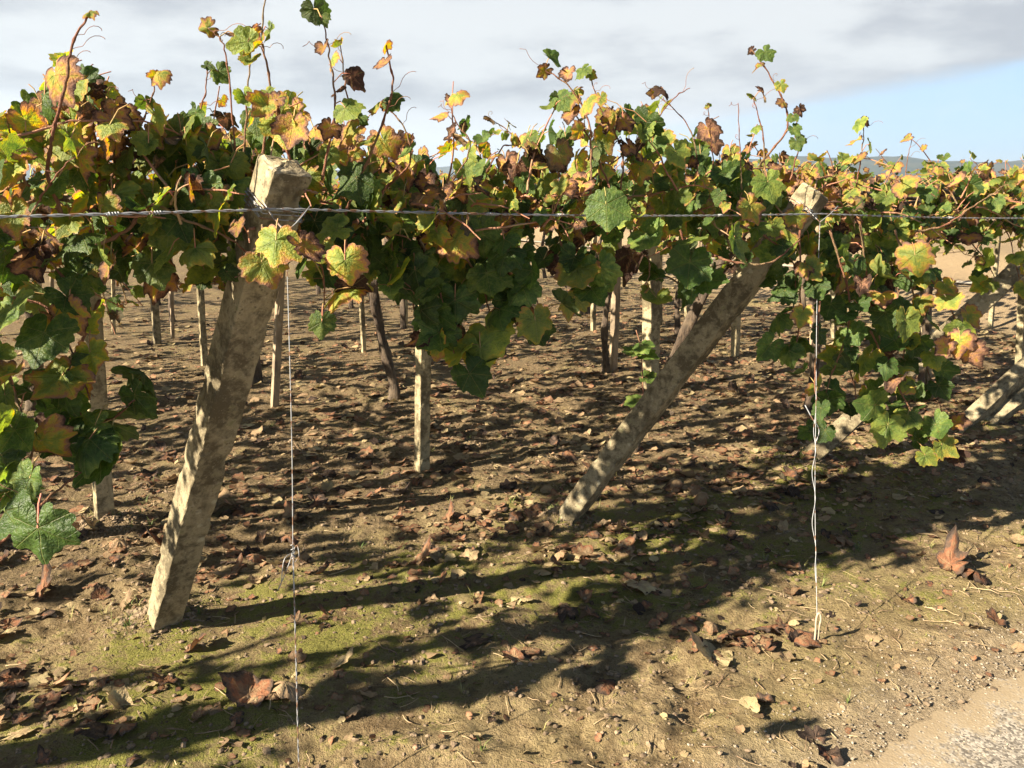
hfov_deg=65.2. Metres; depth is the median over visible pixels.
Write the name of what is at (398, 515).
fallen leaf
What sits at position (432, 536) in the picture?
fallen leaf
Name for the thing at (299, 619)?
fallen leaf
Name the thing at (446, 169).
hills
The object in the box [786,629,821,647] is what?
fallen leaf
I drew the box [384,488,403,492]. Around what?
fallen leaf
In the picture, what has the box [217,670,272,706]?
fallen leaf
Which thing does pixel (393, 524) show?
fallen leaf
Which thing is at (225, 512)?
fallen leaf
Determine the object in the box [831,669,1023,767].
road
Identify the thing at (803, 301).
grapevine
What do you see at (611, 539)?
fallen leaf
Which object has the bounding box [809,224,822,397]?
wooden stake
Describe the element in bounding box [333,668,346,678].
fallen leaf
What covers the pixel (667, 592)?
fallen leaf
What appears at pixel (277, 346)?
wooden stake
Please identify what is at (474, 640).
fallen leaf
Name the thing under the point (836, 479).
fallen leaf
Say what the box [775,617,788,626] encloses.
fallen leaf
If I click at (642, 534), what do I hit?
fallen leaf
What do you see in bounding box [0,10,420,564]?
grapevine
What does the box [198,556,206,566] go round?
fallen leaf
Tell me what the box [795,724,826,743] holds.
fallen leaf
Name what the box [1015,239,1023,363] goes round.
concrete stake
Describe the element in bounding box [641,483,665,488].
fallen leaf
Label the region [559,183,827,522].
concrete post
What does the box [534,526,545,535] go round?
fallen leaf
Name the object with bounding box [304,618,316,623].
fallen leaf
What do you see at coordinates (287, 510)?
fallen leaf
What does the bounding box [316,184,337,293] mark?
grapevine
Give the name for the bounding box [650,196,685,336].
grapevine
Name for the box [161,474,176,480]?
fallen leaf
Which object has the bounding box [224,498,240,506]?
fallen leaf
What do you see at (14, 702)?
fallen leaf
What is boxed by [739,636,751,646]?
fallen leaf
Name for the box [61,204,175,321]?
grapevine
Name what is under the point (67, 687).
fallen leaf
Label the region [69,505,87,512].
fallen leaf
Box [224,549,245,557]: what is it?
fallen leaf
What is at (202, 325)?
concrete stake
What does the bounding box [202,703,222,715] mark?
fallen leaf
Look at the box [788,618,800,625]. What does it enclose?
fallen leaf
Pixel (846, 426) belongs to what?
concrete post
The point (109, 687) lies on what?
fallen leaf
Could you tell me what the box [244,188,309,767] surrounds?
guy wire
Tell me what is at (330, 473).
fallen leaf
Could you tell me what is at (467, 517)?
fallen leaf
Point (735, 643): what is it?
fallen leaf
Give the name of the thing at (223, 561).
fallen leaf
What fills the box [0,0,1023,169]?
sky
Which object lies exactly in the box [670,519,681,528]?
fallen leaf
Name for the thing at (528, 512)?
fallen leaf
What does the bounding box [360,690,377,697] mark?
fallen leaf
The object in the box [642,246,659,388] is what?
concrete stake
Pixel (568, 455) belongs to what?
fallen leaf
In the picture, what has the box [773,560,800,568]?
fallen leaf
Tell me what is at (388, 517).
fallen leaf
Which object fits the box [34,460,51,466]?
fallen leaf
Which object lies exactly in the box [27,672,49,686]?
fallen leaf
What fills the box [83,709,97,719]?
fallen leaf
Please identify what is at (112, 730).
fallen leaf
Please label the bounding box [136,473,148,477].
fallen leaf
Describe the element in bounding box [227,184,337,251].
grapevine
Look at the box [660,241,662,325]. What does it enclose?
concrete stake
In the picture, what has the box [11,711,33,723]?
fallen leaf
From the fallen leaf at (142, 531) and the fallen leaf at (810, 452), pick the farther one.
the fallen leaf at (810, 452)
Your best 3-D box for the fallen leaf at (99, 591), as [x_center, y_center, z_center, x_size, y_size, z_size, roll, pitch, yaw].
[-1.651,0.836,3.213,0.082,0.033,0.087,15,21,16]
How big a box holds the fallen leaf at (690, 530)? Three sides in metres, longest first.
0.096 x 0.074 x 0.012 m
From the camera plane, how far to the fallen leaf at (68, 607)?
3.12 m
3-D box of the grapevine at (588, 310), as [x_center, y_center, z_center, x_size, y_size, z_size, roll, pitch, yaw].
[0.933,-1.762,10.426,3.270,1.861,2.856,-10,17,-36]
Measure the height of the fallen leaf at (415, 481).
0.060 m
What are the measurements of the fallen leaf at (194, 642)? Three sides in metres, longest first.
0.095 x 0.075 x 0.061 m
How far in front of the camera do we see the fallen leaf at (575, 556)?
3.54 m
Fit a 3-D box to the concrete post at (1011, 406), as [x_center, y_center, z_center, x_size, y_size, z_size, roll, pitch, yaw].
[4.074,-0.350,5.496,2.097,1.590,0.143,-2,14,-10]
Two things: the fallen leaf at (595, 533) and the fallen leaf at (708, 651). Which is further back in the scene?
the fallen leaf at (595, 533)
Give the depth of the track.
13.90 m
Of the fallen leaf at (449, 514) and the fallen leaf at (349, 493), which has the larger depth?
the fallen leaf at (349, 493)
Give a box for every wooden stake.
[50,269,53,361]
[169,257,174,338]
[270,272,284,407]
[609,239,621,372]
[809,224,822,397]
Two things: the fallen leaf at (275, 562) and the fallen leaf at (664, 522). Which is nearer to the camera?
the fallen leaf at (275, 562)
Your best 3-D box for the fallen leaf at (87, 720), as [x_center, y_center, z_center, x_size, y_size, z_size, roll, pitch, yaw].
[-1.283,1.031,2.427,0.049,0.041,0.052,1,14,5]
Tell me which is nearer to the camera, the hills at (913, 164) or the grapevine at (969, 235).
the grapevine at (969, 235)
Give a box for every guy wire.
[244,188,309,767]
[787,197,837,639]
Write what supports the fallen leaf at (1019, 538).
on the ground at (450, 700)
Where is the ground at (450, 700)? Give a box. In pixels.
[0,216,1023,767]
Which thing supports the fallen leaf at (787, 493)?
on the ground at (450, 700)
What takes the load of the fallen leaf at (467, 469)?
on the ground at (450, 700)
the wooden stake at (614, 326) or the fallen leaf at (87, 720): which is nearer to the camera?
the fallen leaf at (87, 720)
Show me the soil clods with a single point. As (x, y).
(116, 516)
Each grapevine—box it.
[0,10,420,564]
[10,81,242,410]
[18,130,560,399]
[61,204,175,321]
[95,0,847,515]
[150,179,336,382]
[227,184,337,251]
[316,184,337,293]
[331,173,565,357]
[348,175,454,308]
[400,48,1023,452]
[400,171,448,328]
[503,153,785,373]
[520,178,591,313]
[541,232,546,277]
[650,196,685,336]
[708,44,1023,467]
[716,159,910,309]
[745,159,990,409]
[877,163,959,383]
[895,150,1023,298]
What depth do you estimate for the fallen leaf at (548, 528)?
3.79 m
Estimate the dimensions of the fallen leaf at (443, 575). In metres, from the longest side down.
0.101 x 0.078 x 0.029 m
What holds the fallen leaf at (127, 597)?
on the ground at (450, 700)
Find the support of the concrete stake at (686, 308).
on the ground at (450, 700)
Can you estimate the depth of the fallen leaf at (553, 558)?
3.41 m
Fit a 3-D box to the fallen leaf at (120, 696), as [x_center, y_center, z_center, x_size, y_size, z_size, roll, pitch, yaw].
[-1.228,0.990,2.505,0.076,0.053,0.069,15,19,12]
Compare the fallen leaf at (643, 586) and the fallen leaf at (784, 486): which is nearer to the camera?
the fallen leaf at (643, 586)
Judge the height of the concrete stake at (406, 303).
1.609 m
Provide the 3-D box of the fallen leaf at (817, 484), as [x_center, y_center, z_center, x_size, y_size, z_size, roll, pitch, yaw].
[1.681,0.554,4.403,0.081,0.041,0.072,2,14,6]
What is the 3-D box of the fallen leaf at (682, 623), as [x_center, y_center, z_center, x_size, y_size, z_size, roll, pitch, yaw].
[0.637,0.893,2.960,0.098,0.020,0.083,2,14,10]
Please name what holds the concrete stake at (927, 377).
on the ground at (450, 700)
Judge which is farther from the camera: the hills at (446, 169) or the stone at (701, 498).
the hills at (446, 169)
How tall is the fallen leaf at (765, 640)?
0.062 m
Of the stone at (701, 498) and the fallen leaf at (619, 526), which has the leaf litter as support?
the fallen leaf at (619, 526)
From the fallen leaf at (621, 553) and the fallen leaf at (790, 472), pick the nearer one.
the fallen leaf at (621, 553)
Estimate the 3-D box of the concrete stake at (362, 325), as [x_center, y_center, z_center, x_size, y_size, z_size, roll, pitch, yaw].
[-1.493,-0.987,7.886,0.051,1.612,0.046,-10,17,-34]
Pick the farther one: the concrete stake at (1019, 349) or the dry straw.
the concrete stake at (1019, 349)
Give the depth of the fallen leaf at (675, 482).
4.34 m
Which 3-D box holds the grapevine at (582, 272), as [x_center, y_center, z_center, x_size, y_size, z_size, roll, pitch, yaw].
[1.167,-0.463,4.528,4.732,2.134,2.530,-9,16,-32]
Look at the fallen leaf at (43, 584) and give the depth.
3.23 m
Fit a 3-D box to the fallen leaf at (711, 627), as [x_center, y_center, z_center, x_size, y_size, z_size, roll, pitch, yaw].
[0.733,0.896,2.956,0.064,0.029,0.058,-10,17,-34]
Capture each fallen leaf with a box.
[0,549,8,562]
[0,616,22,629]
[0,626,17,634]
[0,669,28,688]
[0,727,38,740]
[1,590,13,597]
[3,699,17,710]
[8,672,24,682]
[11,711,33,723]
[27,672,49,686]
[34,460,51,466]
[34,563,52,601]
[34,671,69,687]
[34,690,60,711]
[35,699,63,708]
[35,744,49,763]
[39,609,54,619]
[42,474,60,481]
[57,602,74,611]
[59,559,75,569]
[59,683,81,691]
[59,704,77,712]
[65,546,78,550]
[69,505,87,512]
[73,721,108,738]
[75,696,101,711]
[80,718,94,727]
[81,516,100,529]
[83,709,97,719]
[87,673,108,685]
[90,583,110,601]
[98,677,108,686]
[101,539,112,547]
[102,680,123,691]
[105,722,137,739]
[107,686,132,709]
[108,546,125,552]
[109,538,128,548]
[114,500,121,505]
[115,470,131,476]
[119,678,132,689]
[120,588,131,611]
[124,475,141,481]
[125,754,141,767]
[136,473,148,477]
[138,528,147,536]
[140,468,157,477]
[141,527,161,537]
[145,525,163,545]
[150,672,177,684]
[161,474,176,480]
[183,633,206,651]
[191,706,204,720]
[196,573,218,581]
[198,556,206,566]
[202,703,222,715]
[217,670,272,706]
[218,509,232,517]
[220,560,236,565]
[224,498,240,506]
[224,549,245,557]
[229,482,247,492]
[230,508,245,516]
[231,553,243,570]
[242,509,257,516]
[243,545,261,554]
[245,575,262,583]
[246,553,265,563]
[248,697,257,702]
[255,529,266,542]
[263,693,278,699]
[266,557,282,564]
[272,680,304,701]
[279,534,298,544]
[282,500,296,519]
[286,610,304,624]
[287,648,306,662]
[288,513,306,522]
[299,551,314,563]
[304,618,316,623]
[306,493,328,506]
[314,561,328,573]
[318,603,333,614]
[321,469,335,477]
[321,481,334,491]
[322,503,339,506]
[331,646,352,668]
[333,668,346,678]
[342,490,357,496]
[346,704,364,716]
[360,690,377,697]
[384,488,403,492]
[384,514,395,520]
[387,521,403,525]
[390,510,402,521]
[392,482,409,494]
[409,476,421,485]
[412,536,430,564]
[425,593,438,602]
[428,534,442,540]
[429,547,441,551]
[429,550,442,562]
[436,570,446,584]
[441,465,454,473]
[445,499,454,522]
[449,545,463,549]
[451,460,466,464]
[451,534,465,541]
[453,473,470,477]
[458,514,473,521]
[459,445,473,451]
[459,466,472,472]
[459,540,475,548]
[459,633,491,649]
[461,548,478,560]
[470,593,482,603]
[499,479,516,489]
[501,647,524,661]
[504,521,518,534]
[508,493,523,499]
[508,511,523,520]
[509,494,522,500]
[510,596,532,604]
[513,487,528,493]
[518,647,539,653]
[521,499,533,507]
[522,508,537,519]
[525,543,547,551]
[533,569,551,575]
[534,521,553,535]
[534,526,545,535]
[541,460,555,467]
[550,554,561,565]
[555,550,567,560]
[556,497,565,505]
[557,605,578,622]
[558,542,575,548]
[562,450,577,461]
[564,553,579,561]
[571,542,592,555]
[574,546,597,555]
[579,589,592,602]
[580,609,594,617]
[582,530,599,538]
[585,605,600,618]
[588,551,600,558]
[595,678,615,695]
[596,519,610,525]
[600,537,618,541]
[602,566,615,573]
[607,519,621,530]
[611,546,625,551]
[615,543,634,556]
[616,534,635,546]
[617,519,631,529]
[624,579,657,594]
[635,530,646,539]
[635,600,652,608]
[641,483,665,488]
[648,520,662,525]
[650,582,660,587]
[657,518,671,529]
[657,588,671,596]
[665,484,681,491]
[667,478,682,489]
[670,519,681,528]
[671,617,696,631]
[679,470,694,476]
[680,517,696,520]
[683,460,696,466]
[687,505,705,513]
[687,528,697,535]
[687,629,732,665]
[687,635,702,647]
[691,484,703,489]
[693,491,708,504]
[698,528,708,538]
[702,621,718,634]
[706,656,720,664]
[707,485,721,491]
[711,479,728,484]
[717,633,732,639]
[719,511,733,522]
[725,641,743,647]
[727,629,749,634]
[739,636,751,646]
[739,696,759,712]
[745,490,760,495]
[750,692,774,701]
[751,624,784,632]
[759,636,772,648]
[762,501,778,511]
[766,492,782,499]
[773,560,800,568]
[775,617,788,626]
[777,520,789,533]
[779,472,788,481]
[779,651,796,661]
[780,466,799,477]
[781,624,793,634]
[782,484,796,491]
[782,488,795,496]
[783,587,799,594]
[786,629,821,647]
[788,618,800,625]
[788,630,799,646]
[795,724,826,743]
[797,494,812,499]
[798,447,813,454]
[806,762,818,767]
[810,479,823,486]
[813,739,843,765]
[816,638,827,643]
[824,476,840,482]
[830,535,855,545]
[846,458,858,465]
[895,592,916,603]
[936,525,968,574]
[961,568,991,584]
[985,607,1005,625]
[1000,534,1023,543]
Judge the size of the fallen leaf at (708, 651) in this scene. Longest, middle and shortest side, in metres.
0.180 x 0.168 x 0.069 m
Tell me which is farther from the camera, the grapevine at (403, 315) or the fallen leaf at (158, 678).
the grapevine at (403, 315)
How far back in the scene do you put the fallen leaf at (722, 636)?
2.90 m
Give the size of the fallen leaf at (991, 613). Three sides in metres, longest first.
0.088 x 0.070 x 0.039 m
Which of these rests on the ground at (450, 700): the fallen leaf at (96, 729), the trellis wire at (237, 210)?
the fallen leaf at (96, 729)
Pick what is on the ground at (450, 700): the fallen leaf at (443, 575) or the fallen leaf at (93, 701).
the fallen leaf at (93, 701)
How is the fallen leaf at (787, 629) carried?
on the ground at (450, 700)
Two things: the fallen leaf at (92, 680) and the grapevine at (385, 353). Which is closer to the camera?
the fallen leaf at (92, 680)
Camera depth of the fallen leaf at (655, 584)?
3.28 m
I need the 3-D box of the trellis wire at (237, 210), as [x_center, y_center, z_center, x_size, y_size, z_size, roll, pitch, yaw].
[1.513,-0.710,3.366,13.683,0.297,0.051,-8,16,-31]
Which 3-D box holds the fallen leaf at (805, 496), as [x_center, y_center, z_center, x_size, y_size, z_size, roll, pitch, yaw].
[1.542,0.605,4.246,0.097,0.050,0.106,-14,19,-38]
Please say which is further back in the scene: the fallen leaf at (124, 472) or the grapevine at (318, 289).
the grapevine at (318, 289)
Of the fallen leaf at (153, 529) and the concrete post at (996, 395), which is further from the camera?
the concrete post at (996, 395)
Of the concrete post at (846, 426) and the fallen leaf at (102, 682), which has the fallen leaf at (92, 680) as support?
the fallen leaf at (102, 682)
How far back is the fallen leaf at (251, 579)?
3.30 m
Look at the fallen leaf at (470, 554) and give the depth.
3.55 m
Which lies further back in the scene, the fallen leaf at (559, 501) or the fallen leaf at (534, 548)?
the fallen leaf at (559, 501)
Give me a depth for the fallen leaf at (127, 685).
2.63 m
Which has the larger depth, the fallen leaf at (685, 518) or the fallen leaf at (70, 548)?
the fallen leaf at (685, 518)
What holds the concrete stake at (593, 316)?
on the ground at (450, 700)
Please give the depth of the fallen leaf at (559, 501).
4.12 m
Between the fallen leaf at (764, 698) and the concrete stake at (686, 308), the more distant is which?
the concrete stake at (686, 308)
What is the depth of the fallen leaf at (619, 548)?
3.60 m
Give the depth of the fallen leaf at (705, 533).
3.71 m
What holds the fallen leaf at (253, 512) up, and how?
on the ground at (450, 700)
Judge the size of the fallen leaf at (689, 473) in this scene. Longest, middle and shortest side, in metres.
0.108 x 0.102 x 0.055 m
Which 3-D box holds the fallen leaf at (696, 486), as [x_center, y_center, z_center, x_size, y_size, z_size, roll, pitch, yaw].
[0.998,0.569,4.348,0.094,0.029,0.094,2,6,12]
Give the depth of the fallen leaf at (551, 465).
4.69 m
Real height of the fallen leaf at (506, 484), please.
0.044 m
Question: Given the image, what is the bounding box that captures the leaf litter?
[0,276,1023,767]
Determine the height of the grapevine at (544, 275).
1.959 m
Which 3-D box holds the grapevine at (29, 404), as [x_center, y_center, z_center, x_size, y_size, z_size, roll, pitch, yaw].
[-3.014,-0.273,3.724,3.232,2.134,3.247,8,16,31]
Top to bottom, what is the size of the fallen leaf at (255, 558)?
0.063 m
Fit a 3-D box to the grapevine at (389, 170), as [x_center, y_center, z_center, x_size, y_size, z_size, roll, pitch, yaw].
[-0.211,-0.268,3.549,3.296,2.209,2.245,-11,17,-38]
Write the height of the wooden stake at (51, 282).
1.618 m
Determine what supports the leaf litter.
on the ground at (450, 700)
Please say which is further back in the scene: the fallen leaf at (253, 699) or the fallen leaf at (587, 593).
the fallen leaf at (587, 593)
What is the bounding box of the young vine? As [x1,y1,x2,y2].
[621,330,659,407]
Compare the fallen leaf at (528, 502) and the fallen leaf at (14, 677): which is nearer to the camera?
the fallen leaf at (14, 677)
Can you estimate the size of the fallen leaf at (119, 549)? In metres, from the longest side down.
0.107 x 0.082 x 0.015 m
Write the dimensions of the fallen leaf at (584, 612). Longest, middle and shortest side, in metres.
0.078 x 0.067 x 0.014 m
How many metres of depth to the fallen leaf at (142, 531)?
3.74 m
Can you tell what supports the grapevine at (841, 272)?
on the ground at (450, 700)
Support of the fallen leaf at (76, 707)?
on the ground at (450, 700)
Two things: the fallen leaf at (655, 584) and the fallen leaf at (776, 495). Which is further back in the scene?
the fallen leaf at (776, 495)
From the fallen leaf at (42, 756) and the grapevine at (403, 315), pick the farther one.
the grapevine at (403, 315)
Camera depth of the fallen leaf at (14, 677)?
2.64 m
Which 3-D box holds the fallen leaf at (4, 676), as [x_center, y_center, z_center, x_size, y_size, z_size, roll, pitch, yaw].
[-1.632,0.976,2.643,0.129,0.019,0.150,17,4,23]
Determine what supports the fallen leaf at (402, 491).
on the fallen leaf at (391, 491)
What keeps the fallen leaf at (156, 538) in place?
on the ground at (450, 700)
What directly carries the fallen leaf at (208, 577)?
on the ground at (450, 700)
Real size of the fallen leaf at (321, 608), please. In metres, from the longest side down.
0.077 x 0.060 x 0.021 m
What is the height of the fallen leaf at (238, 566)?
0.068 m
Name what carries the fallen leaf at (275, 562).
on the ground at (450, 700)
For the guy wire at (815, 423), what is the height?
1.622 m
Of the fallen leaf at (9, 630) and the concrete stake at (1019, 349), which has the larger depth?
the concrete stake at (1019, 349)
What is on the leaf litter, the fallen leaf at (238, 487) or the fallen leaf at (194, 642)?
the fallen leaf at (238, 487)
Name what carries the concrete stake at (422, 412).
on the ground at (450, 700)
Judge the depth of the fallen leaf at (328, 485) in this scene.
4.33 m
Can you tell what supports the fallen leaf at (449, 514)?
on the ground at (450, 700)
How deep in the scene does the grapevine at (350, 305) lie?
11.02 m
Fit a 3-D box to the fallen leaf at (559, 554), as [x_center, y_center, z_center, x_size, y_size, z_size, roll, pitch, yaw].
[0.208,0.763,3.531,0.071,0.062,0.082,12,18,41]
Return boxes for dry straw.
[0,413,1023,767]
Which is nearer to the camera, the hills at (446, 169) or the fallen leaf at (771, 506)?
the fallen leaf at (771, 506)
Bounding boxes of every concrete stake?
[32,279,43,369]
[75,227,114,519]
[111,279,115,332]
[150,298,161,344]
[196,287,207,365]
[359,273,366,352]
[400,300,407,323]
[414,305,430,472]
[590,236,596,330]
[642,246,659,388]
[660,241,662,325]
[684,304,689,318]
[731,256,740,356]
[830,290,835,337]
[920,232,931,384]
[987,236,1000,327]
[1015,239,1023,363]
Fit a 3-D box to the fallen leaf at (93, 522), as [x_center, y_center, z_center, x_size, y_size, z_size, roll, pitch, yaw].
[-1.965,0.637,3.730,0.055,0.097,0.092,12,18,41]
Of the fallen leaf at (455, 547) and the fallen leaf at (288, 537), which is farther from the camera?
the fallen leaf at (288, 537)
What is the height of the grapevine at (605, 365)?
1.995 m
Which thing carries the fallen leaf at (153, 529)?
on the ground at (450, 700)
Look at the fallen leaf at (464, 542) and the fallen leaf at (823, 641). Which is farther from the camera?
the fallen leaf at (464, 542)
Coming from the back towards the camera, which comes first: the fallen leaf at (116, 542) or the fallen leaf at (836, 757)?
the fallen leaf at (116, 542)
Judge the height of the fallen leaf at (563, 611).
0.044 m
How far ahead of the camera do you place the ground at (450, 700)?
3.28 m
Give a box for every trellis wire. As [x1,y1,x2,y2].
[0,208,1023,218]
[25,208,953,227]
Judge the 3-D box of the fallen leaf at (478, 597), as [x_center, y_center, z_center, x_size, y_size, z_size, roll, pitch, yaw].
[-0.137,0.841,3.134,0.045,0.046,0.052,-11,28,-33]
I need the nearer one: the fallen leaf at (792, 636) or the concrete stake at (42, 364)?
the fallen leaf at (792, 636)
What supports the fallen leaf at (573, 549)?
on the ground at (450, 700)
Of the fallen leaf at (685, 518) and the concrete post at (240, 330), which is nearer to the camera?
the concrete post at (240, 330)
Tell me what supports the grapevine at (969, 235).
on the ground at (450, 700)
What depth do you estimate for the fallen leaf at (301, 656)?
2.74 m
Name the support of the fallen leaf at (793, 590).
on the ground at (450, 700)
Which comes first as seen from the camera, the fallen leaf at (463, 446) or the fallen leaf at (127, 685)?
the fallen leaf at (127, 685)
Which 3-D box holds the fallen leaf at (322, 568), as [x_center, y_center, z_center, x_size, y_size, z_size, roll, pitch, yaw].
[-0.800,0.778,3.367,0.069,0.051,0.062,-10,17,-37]
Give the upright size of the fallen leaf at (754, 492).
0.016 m
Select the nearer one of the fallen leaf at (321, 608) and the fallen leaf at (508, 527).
the fallen leaf at (321, 608)
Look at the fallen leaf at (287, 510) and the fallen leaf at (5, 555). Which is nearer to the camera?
the fallen leaf at (5, 555)
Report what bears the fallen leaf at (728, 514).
on the ground at (450, 700)
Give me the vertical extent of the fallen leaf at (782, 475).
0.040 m
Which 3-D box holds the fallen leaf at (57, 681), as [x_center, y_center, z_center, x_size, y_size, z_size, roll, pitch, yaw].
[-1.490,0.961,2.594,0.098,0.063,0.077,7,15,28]
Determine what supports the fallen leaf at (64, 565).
on the ground at (450, 700)
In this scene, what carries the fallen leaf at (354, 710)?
on the ground at (450, 700)
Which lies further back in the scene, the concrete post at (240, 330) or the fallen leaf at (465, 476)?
the fallen leaf at (465, 476)
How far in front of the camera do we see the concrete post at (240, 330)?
2.44 m
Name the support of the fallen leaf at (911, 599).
on the ground at (450, 700)
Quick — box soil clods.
[0,430,1023,767]
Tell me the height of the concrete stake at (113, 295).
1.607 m
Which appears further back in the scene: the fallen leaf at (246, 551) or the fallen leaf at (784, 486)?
the fallen leaf at (784, 486)
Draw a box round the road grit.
[456,540,1023,767]
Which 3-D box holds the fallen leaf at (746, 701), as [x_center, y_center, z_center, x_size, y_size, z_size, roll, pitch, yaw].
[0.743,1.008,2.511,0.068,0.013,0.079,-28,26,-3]
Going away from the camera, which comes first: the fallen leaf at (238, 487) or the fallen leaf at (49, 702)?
the fallen leaf at (49, 702)
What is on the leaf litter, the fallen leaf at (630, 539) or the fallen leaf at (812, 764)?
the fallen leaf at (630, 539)
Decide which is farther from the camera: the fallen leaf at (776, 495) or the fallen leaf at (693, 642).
the fallen leaf at (776, 495)
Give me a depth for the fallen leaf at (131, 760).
2.25 m
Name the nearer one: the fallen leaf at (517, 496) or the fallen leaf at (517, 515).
the fallen leaf at (517, 515)
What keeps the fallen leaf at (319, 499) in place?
on the ground at (450, 700)
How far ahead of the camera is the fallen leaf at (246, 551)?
3.60 m
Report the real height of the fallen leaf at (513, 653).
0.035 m
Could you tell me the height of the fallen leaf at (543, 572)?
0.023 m
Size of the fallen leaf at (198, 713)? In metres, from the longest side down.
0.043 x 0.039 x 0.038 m
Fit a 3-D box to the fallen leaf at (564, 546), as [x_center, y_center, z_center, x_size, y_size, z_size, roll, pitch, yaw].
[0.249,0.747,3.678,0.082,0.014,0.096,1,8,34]
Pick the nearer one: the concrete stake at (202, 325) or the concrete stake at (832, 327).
the concrete stake at (202, 325)
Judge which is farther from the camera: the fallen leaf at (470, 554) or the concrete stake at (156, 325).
the concrete stake at (156, 325)
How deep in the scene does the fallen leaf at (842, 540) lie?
3.63 m
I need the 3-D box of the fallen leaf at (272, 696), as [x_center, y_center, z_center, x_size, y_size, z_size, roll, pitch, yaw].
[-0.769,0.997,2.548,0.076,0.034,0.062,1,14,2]
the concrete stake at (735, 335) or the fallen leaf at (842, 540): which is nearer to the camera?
the fallen leaf at (842, 540)
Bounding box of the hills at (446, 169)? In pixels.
[25,162,567,181]
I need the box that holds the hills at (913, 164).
[503,156,1023,189]
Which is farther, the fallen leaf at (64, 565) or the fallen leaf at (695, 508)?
the fallen leaf at (695, 508)
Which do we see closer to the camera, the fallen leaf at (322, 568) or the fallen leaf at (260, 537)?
the fallen leaf at (322, 568)
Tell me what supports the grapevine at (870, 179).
on the ground at (450, 700)
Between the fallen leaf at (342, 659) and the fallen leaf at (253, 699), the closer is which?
the fallen leaf at (253, 699)
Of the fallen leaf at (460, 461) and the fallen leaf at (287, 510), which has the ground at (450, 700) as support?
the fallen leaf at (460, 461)
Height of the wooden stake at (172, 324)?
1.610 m
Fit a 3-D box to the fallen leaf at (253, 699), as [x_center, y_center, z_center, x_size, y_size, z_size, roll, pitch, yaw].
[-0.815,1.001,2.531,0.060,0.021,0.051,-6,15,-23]
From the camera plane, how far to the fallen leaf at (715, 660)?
2.76 m
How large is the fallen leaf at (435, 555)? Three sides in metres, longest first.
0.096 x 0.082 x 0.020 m
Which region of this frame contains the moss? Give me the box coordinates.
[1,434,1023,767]
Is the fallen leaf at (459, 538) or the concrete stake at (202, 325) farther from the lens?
the concrete stake at (202, 325)
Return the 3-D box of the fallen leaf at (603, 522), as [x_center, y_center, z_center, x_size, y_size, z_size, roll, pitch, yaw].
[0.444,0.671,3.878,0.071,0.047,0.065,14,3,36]
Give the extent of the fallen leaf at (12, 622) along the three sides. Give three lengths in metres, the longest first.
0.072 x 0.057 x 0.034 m
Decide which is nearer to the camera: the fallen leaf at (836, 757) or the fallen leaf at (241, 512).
the fallen leaf at (836, 757)
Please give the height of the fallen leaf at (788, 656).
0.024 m
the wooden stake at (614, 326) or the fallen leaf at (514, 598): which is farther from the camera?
the wooden stake at (614, 326)
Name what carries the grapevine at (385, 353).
on the ground at (450, 700)
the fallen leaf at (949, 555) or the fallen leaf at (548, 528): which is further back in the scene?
the fallen leaf at (548, 528)
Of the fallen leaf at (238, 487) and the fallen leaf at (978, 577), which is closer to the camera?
the fallen leaf at (978, 577)
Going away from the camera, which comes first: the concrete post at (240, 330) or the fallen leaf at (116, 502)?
the concrete post at (240, 330)
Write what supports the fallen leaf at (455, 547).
on the ground at (450, 700)
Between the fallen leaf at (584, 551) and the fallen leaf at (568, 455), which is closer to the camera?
the fallen leaf at (584, 551)
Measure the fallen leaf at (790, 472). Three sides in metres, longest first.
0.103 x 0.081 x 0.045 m
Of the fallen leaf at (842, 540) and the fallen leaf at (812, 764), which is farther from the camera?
the fallen leaf at (842, 540)
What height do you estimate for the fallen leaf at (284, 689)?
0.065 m
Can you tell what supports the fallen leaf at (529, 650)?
on the ground at (450, 700)
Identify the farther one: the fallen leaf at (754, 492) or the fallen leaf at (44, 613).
the fallen leaf at (754, 492)
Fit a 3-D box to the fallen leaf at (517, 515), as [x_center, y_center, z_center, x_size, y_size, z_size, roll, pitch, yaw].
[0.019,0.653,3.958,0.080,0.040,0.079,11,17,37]
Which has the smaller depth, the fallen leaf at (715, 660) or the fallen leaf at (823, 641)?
the fallen leaf at (715, 660)
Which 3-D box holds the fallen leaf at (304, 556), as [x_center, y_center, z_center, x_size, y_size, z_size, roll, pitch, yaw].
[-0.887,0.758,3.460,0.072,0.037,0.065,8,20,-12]
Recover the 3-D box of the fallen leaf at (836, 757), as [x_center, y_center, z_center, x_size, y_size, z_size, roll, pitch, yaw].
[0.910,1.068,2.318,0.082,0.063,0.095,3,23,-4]
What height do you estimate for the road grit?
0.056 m
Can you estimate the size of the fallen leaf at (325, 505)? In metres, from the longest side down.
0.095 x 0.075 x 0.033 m
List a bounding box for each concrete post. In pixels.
[147,153,311,630]
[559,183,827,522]
[796,263,1023,460]
[948,357,1023,431]
[986,384,1023,423]
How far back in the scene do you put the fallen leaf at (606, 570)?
3.35 m
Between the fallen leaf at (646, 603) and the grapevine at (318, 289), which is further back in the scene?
the grapevine at (318, 289)
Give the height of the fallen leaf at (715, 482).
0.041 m
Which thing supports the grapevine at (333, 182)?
on the ground at (450, 700)
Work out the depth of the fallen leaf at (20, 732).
2.38 m
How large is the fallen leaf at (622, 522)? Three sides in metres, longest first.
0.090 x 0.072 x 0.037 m
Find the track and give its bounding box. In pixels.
[521,239,971,283]
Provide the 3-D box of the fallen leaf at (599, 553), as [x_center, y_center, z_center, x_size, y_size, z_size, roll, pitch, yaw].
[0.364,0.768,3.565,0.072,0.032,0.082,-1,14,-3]

